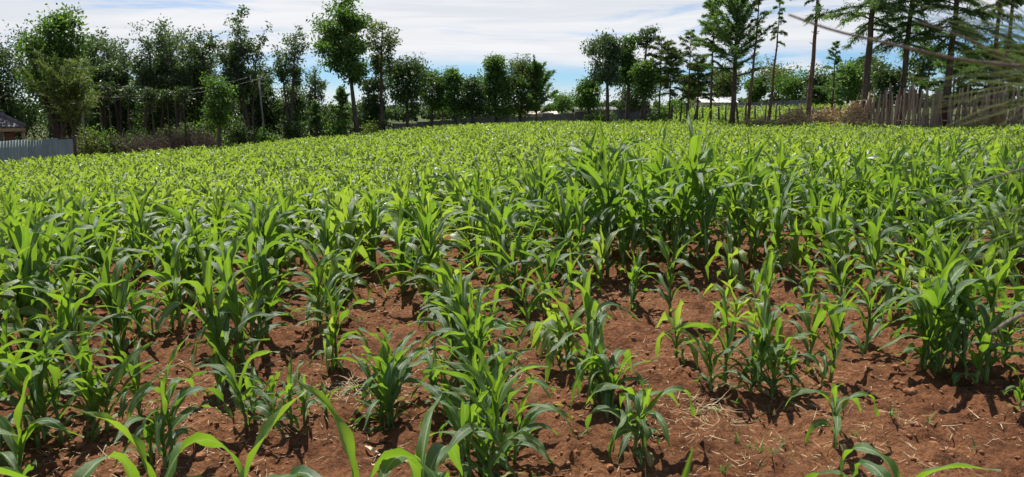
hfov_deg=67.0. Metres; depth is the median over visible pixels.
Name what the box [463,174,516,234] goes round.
maize plant
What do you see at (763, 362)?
maize plant
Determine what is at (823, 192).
maize plant
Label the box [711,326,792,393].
maize plant
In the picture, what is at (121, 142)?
shrub
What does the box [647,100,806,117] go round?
sheet fence
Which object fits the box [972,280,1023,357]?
maize plant
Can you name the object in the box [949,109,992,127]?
brush heap
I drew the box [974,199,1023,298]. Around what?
maize plant
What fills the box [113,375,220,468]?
maize plant
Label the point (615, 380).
maize plant
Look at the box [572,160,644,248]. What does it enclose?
maize plant
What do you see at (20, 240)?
maize plant
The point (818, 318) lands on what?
maize plant
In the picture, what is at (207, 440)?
maize plant
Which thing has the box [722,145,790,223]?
maize plant
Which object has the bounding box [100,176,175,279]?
maize plant
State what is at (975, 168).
maize plant
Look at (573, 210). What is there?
maize plant
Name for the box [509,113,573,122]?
sheet fence
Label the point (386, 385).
maize plant
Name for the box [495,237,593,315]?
maize plant
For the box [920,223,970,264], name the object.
maize plant
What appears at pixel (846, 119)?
brush heap
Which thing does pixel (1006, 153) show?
maize plant
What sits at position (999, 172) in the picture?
maize plant
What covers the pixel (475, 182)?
maize plant
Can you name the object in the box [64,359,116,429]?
maize plant
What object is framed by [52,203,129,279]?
maize plant
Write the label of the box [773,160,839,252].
maize plant
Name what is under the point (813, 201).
maize plant
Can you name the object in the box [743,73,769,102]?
broadleaf tree
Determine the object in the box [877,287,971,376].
maize plant
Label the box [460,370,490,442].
maize plant
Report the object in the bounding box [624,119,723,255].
maize plant
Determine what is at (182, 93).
sapling
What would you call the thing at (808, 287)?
maize plant
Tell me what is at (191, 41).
broadleaf tree
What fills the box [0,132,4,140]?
window
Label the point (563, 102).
broadleaf tree
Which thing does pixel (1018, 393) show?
maize plant
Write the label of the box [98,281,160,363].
maize plant
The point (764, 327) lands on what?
maize plant
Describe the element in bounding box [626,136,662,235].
maize plant
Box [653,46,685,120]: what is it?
cypress tree
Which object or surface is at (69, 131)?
broadleaf tree
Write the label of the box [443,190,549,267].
maize plant
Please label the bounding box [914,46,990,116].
cypress tree
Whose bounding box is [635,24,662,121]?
broadleaf tree
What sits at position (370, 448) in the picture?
dry husk
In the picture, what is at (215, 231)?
maize plant
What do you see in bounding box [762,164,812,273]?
maize plant
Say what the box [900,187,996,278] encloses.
maize plant
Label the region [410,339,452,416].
maize plant
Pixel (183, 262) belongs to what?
maize plant
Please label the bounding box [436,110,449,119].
cypress tree
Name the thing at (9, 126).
house
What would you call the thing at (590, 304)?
maize plant
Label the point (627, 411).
maize plant
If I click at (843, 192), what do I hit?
maize plant
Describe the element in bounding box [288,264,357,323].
maize plant
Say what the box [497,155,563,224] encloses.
maize plant
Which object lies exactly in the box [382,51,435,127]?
broadleaf tree
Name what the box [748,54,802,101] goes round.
broadleaf tree
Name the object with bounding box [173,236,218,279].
maize plant
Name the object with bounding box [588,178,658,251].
maize plant
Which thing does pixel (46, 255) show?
maize plant
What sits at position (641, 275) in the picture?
maize plant
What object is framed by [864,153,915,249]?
maize plant
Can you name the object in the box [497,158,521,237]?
maize plant
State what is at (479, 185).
maize plant
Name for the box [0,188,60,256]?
maize plant
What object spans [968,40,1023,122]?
cypress tree
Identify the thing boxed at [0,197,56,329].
maize plant
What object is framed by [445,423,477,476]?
maize plant
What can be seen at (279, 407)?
maize plant
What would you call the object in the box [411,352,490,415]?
maize plant
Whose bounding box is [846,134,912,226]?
maize plant
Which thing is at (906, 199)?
maize plant
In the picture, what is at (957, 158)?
maize plant
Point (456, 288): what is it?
maize plant
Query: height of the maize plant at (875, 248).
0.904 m
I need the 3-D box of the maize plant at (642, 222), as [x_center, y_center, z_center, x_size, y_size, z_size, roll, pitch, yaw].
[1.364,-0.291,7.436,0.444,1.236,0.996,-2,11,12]
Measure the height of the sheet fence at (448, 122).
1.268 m
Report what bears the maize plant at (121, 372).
on the ground
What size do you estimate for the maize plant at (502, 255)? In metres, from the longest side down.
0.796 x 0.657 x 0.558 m
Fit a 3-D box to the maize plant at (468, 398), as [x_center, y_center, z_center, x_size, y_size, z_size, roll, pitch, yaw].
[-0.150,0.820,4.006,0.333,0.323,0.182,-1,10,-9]
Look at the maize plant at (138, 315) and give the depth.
5.42 m
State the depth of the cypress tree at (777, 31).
38.87 m
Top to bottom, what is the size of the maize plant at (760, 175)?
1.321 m
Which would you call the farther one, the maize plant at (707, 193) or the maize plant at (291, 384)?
the maize plant at (707, 193)
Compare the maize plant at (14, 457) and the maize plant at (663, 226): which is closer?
the maize plant at (14, 457)
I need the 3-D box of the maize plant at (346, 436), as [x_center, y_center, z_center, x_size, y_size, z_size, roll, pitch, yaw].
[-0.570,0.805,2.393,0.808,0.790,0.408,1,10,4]
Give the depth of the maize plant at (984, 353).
4.46 m
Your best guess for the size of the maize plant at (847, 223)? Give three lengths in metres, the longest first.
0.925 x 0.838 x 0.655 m
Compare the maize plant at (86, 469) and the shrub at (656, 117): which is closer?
the maize plant at (86, 469)
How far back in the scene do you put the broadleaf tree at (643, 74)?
44.33 m
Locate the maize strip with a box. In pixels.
[670,102,850,122]
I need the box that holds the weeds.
[91,245,1023,476]
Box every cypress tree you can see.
[303,99,324,136]
[328,86,357,130]
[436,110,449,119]
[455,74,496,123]
[507,54,558,121]
[645,34,680,121]
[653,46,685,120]
[668,28,710,110]
[673,56,724,120]
[685,0,780,123]
[688,0,731,121]
[746,0,766,120]
[767,0,787,120]
[789,0,831,116]
[802,0,917,120]
[811,41,856,112]
[849,0,973,124]
[878,0,1023,126]
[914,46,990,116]
[951,40,1023,103]
[964,0,1023,119]
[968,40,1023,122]
[988,0,1022,108]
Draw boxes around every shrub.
[75,121,109,158]
[77,123,121,153]
[107,132,139,154]
[123,123,163,148]
[148,127,172,150]
[163,118,199,144]
[186,118,231,146]
[223,113,258,145]
[253,123,280,142]
[276,114,309,141]
[317,107,351,137]
[359,116,385,132]
[580,99,616,122]
[646,111,668,121]
[647,95,692,118]
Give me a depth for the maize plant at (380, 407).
3.92 m
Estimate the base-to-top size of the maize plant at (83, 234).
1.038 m
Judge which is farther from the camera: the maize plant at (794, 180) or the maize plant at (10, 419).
the maize plant at (794, 180)
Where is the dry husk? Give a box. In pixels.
[365,446,378,452]
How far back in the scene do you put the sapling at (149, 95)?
37.31 m
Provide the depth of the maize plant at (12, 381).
3.66 m
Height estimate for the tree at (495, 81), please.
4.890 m
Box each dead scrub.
[61,130,173,155]
[146,122,221,150]
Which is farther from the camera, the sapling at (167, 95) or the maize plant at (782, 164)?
the sapling at (167, 95)
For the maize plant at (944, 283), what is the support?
on the ground
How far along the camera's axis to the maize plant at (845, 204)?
7.50 m
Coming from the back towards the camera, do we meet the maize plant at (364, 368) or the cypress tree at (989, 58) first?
the cypress tree at (989, 58)
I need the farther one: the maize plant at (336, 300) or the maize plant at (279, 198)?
the maize plant at (279, 198)
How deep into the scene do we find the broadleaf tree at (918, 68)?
54.47 m
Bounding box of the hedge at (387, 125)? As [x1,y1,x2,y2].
[0,75,395,148]
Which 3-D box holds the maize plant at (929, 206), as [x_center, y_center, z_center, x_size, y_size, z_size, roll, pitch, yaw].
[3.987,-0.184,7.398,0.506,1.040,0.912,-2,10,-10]
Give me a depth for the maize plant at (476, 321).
4.09 m
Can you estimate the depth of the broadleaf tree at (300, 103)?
44.92 m
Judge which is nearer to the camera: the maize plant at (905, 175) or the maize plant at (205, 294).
the maize plant at (205, 294)
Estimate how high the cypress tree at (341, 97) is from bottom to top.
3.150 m
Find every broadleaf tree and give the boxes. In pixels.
[0,14,45,136]
[1,30,112,150]
[9,2,96,138]
[79,32,125,133]
[81,26,130,139]
[84,75,141,139]
[88,38,133,135]
[112,69,200,137]
[121,13,170,135]
[144,18,184,132]
[152,25,200,132]
[161,75,237,139]
[169,28,200,117]
[180,23,225,133]
[184,47,221,79]
[198,71,238,146]
[211,21,273,144]
[212,4,253,142]
[227,57,283,142]
[249,60,277,137]
[265,82,310,130]
[267,24,309,127]
[301,66,329,136]
[305,0,374,132]
[356,69,389,124]
[360,12,402,130]
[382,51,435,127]
[418,67,448,126]
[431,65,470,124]
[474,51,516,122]
[496,53,555,122]
[546,90,574,113]
[568,75,605,120]
[578,28,625,121]
[609,45,682,118]
[614,32,643,121]
[626,57,663,122]
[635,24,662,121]
[680,74,705,104]
[704,66,754,96]
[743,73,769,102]
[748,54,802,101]
[767,61,829,106]
[799,72,838,105]
[822,56,876,104]
[850,54,892,99]
[870,56,912,108]
[907,40,954,113]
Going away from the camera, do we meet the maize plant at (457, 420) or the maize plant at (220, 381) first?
the maize plant at (457, 420)
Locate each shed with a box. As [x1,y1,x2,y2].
[528,111,557,116]
[572,107,616,111]
[691,97,738,105]
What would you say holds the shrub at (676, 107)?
on the ground
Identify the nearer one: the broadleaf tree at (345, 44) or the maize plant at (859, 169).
the maize plant at (859, 169)
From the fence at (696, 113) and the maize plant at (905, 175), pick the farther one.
the fence at (696, 113)
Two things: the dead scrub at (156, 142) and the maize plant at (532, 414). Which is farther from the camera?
the dead scrub at (156, 142)
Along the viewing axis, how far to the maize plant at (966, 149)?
10.74 m
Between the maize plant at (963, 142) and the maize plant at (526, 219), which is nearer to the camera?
the maize plant at (526, 219)
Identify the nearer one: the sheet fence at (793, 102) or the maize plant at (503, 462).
the maize plant at (503, 462)
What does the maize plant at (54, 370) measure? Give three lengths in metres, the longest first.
0.603 x 0.584 x 0.406 m
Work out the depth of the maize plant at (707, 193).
7.68 m
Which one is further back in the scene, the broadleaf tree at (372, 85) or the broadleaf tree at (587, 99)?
the broadleaf tree at (587, 99)
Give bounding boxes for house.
[0,112,26,140]
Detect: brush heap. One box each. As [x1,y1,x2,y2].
[735,115,775,125]
[772,105,818,126]
[811,104,844,124]
[823,107,861,126]
[835,95,870,125]
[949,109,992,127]
[984,101,1011,126]
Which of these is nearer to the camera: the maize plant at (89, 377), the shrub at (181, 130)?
the maize plant at (89, 377)
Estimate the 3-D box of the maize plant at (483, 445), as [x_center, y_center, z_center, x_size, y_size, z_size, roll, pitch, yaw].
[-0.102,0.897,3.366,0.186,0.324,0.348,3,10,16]
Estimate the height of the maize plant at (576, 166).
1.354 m
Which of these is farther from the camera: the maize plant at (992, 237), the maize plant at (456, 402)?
the maize plant at (992, 237)
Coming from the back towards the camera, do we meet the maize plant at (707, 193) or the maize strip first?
the maize strip
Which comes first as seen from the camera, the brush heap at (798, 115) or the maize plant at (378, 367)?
the maize plant at (378, 367)
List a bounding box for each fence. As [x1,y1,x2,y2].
[0,138,73,169]
[393,116,508,128]
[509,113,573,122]
[574,108,640,121]
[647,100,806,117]
[670,102,843,121]
[858,80,1023,128]
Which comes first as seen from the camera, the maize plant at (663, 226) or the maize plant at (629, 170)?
the maize plant at (663, 226)
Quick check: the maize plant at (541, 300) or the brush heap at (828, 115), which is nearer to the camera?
the maize plant at (541, 300)
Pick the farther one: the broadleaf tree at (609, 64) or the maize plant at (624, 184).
the broadleaf tree at (609, 64)
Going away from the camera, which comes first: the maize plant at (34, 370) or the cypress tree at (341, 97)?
the maize plant at (34, 370)
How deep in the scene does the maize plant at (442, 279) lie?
5.61 m
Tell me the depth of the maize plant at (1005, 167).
8.17 m
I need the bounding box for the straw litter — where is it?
[8,232,1021,476]
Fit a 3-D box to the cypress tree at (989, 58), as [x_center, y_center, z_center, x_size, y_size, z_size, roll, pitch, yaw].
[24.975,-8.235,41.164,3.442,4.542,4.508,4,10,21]
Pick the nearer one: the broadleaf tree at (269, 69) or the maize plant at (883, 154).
the maize plant at (883, 154)
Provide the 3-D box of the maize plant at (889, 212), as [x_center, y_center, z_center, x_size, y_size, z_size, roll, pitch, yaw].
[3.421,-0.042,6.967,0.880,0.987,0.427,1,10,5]
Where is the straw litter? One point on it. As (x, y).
(566, 422)
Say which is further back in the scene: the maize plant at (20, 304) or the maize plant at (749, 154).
the maize plant at (749, 154)
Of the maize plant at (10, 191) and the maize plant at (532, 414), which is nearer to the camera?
the maize plant at (532, 414)
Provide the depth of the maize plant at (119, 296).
4.92 m
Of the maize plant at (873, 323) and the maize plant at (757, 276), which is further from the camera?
the maize plant at (757, 276)
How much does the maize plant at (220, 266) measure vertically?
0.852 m
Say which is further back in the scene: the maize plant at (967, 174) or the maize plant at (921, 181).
the maize plant at (921, 181)
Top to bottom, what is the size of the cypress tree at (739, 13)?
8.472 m
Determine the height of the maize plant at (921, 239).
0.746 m
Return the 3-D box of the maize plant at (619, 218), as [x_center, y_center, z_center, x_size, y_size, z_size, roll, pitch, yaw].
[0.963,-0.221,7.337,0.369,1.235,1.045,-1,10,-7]
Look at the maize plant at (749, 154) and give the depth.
8.56 m
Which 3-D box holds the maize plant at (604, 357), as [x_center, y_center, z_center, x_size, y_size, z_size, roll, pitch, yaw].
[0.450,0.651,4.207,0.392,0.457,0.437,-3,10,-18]
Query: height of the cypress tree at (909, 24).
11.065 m
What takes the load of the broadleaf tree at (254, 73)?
on the ground
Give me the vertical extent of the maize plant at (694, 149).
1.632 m
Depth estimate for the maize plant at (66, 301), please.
4.51 m
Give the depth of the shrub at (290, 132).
42.36 m
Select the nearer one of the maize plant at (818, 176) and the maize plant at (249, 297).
the maize plant at (249, 297)
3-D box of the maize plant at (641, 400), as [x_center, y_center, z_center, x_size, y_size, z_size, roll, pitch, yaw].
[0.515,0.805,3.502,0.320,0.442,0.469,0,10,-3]
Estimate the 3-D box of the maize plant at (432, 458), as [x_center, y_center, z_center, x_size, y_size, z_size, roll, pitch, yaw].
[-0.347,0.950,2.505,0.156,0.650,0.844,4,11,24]
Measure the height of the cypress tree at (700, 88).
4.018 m
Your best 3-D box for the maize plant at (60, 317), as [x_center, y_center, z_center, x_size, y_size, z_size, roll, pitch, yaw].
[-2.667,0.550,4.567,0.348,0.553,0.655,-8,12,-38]
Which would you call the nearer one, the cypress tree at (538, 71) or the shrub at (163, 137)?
the shrub at (163, 137)
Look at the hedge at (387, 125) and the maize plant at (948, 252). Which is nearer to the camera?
the maize plant at (948, 252)
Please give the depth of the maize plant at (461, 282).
5.19 m
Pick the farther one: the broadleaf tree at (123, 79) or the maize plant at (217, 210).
the broadleaf tree at (123, 79)
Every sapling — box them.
[89,83,106,132]
[96,80,120,134]
[116,84,139,136]
[137,86,164,132]
[157,87,175,135]
[172,85,191,132]
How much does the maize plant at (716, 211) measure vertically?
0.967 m
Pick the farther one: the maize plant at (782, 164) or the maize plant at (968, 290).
the maize plant at (782, 164)
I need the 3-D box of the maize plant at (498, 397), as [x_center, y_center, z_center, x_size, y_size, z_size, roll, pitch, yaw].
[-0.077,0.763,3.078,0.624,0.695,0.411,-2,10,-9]
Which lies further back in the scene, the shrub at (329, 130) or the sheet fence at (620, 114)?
the sheet fence at (620, 114)
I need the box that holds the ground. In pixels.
[0,106,1023,476]
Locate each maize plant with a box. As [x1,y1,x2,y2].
[0,172,39,257]
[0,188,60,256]
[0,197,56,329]
[0,201,101,337]
[0,208,118,320]
[0,209,55,299]
[0,246,66,337]
[0,252,53,354]
[0,252,72,355]
[0,253,148,376]
[0,301,91,429]
[0,320,118,436]
[0,338,62,466]
[0,343,89,447]
[0,373,84,476]
[0,452,139,476]
[8,326,127,447]
[10,195,82,277]
[10,200,50,247]
[10,200,116,330]
[19,291,96,372]
[34,312,102,411]
[43,180,162,301]
[45,341,158,432]
[47,183,78,250]
[47,231,162,362]
[48,363,132,441]
[52,172,91,260]
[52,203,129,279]
[61,187,131,287]
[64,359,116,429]
[74,408,241,476]
[76,266,140,334]
[95,229,199,328]
[96,338,192,420]
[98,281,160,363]
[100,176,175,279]
[104,198,167,278]
[105,286,176,338]
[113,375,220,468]
[114,405,169,469]
[118,284,132,345]
[127,335,232,458]
[128,282,160,340]
[130,219,214,300]
[134,228,188,300]
[143,224,221,293]
[147,222,218,305]
[150,196,244,275]
[152,239,288,386]
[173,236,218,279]
[177,219,229,290]
[179,204,245,285]
[180,270,199,305]
[180,305,269,385]
[184,209,314,331]
[187,229,249,352]
[188,341,282,432]
[193,181,254,256]
[198,224,275,366]
[198,348,235,408]
[201,200,302,292]
[202,274,293,365]
[203,194,320,291]
[207,193,294,262]
[217,238,323,340]
[227,366,308,411]
[230,366,269,424]
[231,186,268,257]
[236,184,304,262]
[236,277,281,311]
[237,383,302,429]
[237,389,306,476]
[240,194,318,286]
[244,182,325,259]
[251,354,303,427]
[254,200,306,292]
[276,244,362,333]
[281,370,320,422]
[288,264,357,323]
[290,294,335,326]
[290,375,440,476]
[292,279,373,368]
[300,198,362,270]
[303,280,354,324]
[309,378,352,410]
[327,343,437,428]
[330,322,397,405]
[338,183,408,266]
[349,332,436,421]
[353,355,416,430]
[353,390,408,433]
[355,199,435,295]
[358,324,446,404]
[367,217,457,288]
[370,218,479,307]
[373,252,423,289]
[378,393,462,476]
[381,239,424,281]
[383,169,450,253]
[392,193,472,270]
[399,252,453,331]
[404,195,473,300]
[407,261,518,372]
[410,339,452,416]
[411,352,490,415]
[412,300,520,400]
[415,337,557,476]
[416,254,492,333]
[417,276,492,367]
[417,380,505,476]
[419,299,531,390]
[419,330,531,427]
[424,282,521,371]
[426,359,571,470]
[429,385,514,447]
[431,281,520,371]
[435,168,499,253]
[438,359,491,407]
[443,166,530,264]
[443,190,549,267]
[444,167,513,257]
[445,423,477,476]
[446,304,494,372]
[452,368,514,407]
[454,164,487,226]
[454,422,516,476]
[457,202,549,292]
[460,225,563,305]
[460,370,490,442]
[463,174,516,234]
[466,334,550,427]
[472,377,573,463]
[474,187,552,285]
[474,262,568,337]
[476,416,513,476]
[486,215,563,304]
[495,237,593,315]
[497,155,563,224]
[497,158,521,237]
[498,178,562,242]
[505,147,558,249]
[509,153,544,201]
[513,147,583,258]
[513,158,580,244]
[515,176,605,265]
[515,266,557,316]
[530,181,596,281]
[534,153,623,267]
[536,181,612,288]
[545,246,590,309]
[546,128,618,239]
[546,256,638,374]
[550,118,633,199]
[550,133,618,226]
[553,132,637,242]
[557,117,637,238]
[557,140,621,243]
[559,133,663,277]
[560,150,626,274]
[563,351,657,423]
[570,308,631,419]
[570,311,643,400]
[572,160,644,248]
[574,343,626,406]
[580,159,637,243]
[583,382,694,467]
[585,385,672,468]
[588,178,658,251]
[598,148,644,276]
[603,178,683,264]
[607,149,650,258]
[608,395,643,438]
[612,161,659,257]
[616,148,652,188]
[617,173,670,259]
[620,254,659,303]
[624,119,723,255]
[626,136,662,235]
[627,145,669,270]
[628,266,647,308]
[629,245,652,310]
[632,142,745,272]
[632,157,686,249]
[634,224,700,316]
[636,169,673,253]
[638,159,720,255]
[639,134,738,271]
[650,108,718,271]
[655,135,762,265]
[664,287,787,385]
[670,194,721,256]
[672,121,719,203]
[674,323,752,390]
[682,448,693,476]
[696,167,770,253]
[699,153,773,246]
[704,151,775,260]
[707,135,814,260]
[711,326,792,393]
[715,132,784,246]
[715,308,822,392]
[716,342,778,390]
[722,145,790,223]
[732,352,802,399]
[735,130,823,247]
[738,293,796,390]
[741,246,782,304]
[742,171,800,256]
[748,251,796,324]
[753,184,797,270]
[759,165,815,231]
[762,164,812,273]
[763,341,803,391]
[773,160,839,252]
[781,190,871,292]
[781,291,862,384]
[783,382,878,460]
[786,144,831,228]
[788,284,862,382]
[789,256,839,313]
[792,147,892,205]
[793,163,854,220]
[796,244,883,331]
[798,172,827,255]
[798,190,872,251]
[800,190,829,275]
[803,181,860,291]
[805,442,1000,476]
[810,146,861,196]
[818,170,866,227]
[820,152,900,248]
[820,198,895,307]
[821,275,918,353]
[825,149,888,232]
[830,149,900,232]
[839,180,949,276]
[840,175,903,243]
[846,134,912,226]
[852,147,915,220]
[857,162,905,238]
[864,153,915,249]
[870,202,980,288]
[871,243,980,366]
[875,185,948,260]
[876,140,967,236]
[876,228,1023,368]
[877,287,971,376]
[881,220,1010,372]
[889,209,963,280]
[892,215,962,289]
[895,286,975,378]
[896,146,946,237]
[898,164,988,239]
[900,152,955,245]
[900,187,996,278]
[903,139,978,220]
[908,163,997,241]
[910,132,981,170]
[910,152,961,237]
[910,245,1023,368]
[914,201,983,244]
[914,278,1023,362]
[918,148,1022,248]
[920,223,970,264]
[921,140,970,223]
[925,135,989,205]
[927,132,969,182]
[928,240,1023,385]
[929,315,965,374]
[934,138,1018,239]
[942,265,1001,367]
[951,308,1011,386]
[956,152,1023,230]
[960,207,1023,280]
[961,165,1018,267]
[966,176,1023,230]
[967,147,1023,252]
[967,154,1022,238]
[969,131,1022,196]
[971,165,1023,222]
[972,259,1023,363]
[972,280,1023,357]
[973,209,1023,296]
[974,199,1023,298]
[976,173,1023,273]
[983,135,1023,210]
[993,309,1023,363]
[1003,363,1023,409]
[1008,148,1016,168]
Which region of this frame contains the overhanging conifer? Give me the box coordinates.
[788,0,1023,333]
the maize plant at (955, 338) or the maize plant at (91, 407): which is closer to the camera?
the maize plant at (91, 407)
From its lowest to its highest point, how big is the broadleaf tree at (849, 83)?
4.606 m
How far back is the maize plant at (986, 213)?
7.36 m
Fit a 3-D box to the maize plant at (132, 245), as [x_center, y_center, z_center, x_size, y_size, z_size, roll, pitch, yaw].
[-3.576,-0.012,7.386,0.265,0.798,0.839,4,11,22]
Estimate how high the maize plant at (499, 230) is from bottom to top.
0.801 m
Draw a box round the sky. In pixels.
[0,0,1023,105]
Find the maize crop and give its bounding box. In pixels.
[0,118,1023,437]
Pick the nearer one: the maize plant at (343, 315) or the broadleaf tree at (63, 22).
the maize plant at (343, 315)
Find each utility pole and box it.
[71,96,88,132]
[250,76,265,139]
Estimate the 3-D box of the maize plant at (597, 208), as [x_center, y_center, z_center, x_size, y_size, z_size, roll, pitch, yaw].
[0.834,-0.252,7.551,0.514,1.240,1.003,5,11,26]
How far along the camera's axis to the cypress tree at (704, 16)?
40.72 m
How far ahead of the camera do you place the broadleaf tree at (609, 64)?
45.62 m
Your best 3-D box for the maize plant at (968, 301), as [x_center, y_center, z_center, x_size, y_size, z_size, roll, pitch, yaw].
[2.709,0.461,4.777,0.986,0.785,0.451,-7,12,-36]
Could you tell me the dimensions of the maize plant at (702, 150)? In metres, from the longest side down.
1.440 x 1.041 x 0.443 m
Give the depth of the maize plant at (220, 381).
4.22 m
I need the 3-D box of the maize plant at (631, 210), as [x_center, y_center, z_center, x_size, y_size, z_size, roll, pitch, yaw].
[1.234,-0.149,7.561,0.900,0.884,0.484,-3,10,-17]
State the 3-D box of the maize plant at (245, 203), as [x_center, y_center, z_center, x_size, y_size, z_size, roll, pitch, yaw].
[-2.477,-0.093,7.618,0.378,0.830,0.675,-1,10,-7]
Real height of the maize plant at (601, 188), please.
1.376 m
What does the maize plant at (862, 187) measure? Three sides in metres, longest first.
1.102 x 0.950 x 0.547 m
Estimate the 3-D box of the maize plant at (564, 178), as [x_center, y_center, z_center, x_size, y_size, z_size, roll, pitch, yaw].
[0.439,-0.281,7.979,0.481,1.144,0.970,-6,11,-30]
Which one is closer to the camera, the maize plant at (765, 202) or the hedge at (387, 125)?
the maize plant at (765, 202)
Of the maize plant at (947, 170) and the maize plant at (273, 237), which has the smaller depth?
the maize plant at (273, 237)
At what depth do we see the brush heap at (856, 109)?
36.20 m
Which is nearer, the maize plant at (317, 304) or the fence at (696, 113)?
the maize plant at (317, 304)
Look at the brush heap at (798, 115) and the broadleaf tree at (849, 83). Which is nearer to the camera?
the brush heap at (798, 115)
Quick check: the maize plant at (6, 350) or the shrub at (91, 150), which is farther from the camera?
the shrub at (91, 150)
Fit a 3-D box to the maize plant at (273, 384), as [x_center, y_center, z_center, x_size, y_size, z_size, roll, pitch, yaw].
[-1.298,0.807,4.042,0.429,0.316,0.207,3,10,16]
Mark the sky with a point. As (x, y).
(460, 33)
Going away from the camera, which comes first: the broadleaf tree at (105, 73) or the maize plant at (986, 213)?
the maize plant at (986, 213)
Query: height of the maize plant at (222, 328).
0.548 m
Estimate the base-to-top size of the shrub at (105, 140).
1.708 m
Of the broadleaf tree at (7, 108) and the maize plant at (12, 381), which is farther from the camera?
the broadleaf tree at (7, 108)
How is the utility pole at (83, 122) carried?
on the ground
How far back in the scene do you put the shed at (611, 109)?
59.53 m
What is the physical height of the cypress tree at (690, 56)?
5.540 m
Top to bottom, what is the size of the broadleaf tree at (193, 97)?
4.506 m
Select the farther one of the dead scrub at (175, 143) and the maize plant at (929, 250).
the dead scrub at (175, 143)
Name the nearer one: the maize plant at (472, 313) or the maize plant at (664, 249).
the maize plant at (472, 313)
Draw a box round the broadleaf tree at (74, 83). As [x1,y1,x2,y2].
[11,46,104,156]
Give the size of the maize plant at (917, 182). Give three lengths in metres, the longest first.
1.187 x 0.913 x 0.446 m
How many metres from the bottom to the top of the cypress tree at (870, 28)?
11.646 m
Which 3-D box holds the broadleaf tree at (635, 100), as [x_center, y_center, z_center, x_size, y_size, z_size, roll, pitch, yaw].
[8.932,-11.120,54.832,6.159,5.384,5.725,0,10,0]
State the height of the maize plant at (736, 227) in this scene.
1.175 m
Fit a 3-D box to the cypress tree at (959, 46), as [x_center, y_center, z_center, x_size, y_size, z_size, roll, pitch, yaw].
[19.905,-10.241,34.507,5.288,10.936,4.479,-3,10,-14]
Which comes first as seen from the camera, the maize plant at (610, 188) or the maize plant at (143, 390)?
the maize plant at (143, 390)
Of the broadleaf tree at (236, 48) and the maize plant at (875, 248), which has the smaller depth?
the maize plant at (875, 248)
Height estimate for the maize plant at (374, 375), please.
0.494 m
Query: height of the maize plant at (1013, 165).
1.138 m
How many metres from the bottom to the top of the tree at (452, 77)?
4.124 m
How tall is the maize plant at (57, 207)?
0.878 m
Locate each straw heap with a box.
[306,373,417,413]
[655,380,781,427]
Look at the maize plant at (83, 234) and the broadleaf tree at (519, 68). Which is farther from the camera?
the broadleaf tree at (519, 68)
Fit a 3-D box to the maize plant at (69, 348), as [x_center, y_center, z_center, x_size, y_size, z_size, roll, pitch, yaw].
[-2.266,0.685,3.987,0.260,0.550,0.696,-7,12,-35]
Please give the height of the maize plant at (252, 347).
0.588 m
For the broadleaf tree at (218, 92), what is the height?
3.858 m
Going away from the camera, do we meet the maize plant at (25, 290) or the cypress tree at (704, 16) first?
the maize plant at (25, 290)
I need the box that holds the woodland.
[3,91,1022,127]
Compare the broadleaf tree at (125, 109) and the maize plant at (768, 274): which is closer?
the maize plant at (768, 274)
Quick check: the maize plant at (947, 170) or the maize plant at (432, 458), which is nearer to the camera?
the maize plant at (432, 458)
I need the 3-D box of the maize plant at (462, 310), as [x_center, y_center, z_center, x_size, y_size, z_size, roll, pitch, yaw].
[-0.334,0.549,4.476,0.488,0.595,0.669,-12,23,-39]
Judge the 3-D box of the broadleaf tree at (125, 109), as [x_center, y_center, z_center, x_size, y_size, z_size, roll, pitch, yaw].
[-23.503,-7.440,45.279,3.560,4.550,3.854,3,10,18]
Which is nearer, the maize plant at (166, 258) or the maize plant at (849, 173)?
the maize plant at (166, 258)
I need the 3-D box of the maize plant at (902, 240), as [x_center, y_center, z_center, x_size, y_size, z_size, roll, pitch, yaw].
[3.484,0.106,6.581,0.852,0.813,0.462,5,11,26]
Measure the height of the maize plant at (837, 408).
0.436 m
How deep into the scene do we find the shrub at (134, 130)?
37.05 m
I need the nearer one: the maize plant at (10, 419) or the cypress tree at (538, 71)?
the maize plant at (10, 419)
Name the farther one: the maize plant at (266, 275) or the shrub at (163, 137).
the shrub at (163, 137)
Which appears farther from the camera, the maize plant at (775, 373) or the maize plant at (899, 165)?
the maize plant at (899, 165)
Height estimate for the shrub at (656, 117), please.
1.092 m
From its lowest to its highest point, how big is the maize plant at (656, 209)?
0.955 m
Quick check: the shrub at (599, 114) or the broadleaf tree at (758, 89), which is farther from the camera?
the broadleaf tree at (758, 89)
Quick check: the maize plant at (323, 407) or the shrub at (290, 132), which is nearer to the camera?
the maize plant at (323, 407)
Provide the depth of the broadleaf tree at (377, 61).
44.70 m
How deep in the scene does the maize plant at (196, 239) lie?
6.56 m
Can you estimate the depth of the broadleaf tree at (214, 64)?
46.32 m
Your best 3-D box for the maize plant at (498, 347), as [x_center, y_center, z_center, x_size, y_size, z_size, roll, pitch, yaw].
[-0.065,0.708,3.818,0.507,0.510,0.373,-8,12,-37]
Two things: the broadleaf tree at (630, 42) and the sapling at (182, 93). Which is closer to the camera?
the sapling at (182, 93)
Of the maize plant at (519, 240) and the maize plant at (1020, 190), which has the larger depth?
the maize plant at (1020, 190)
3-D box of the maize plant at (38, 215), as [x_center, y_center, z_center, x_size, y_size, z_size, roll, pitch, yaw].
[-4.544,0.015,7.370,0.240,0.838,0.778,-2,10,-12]
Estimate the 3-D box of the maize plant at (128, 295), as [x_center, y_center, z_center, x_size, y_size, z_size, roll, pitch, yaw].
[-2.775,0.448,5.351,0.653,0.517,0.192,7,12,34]

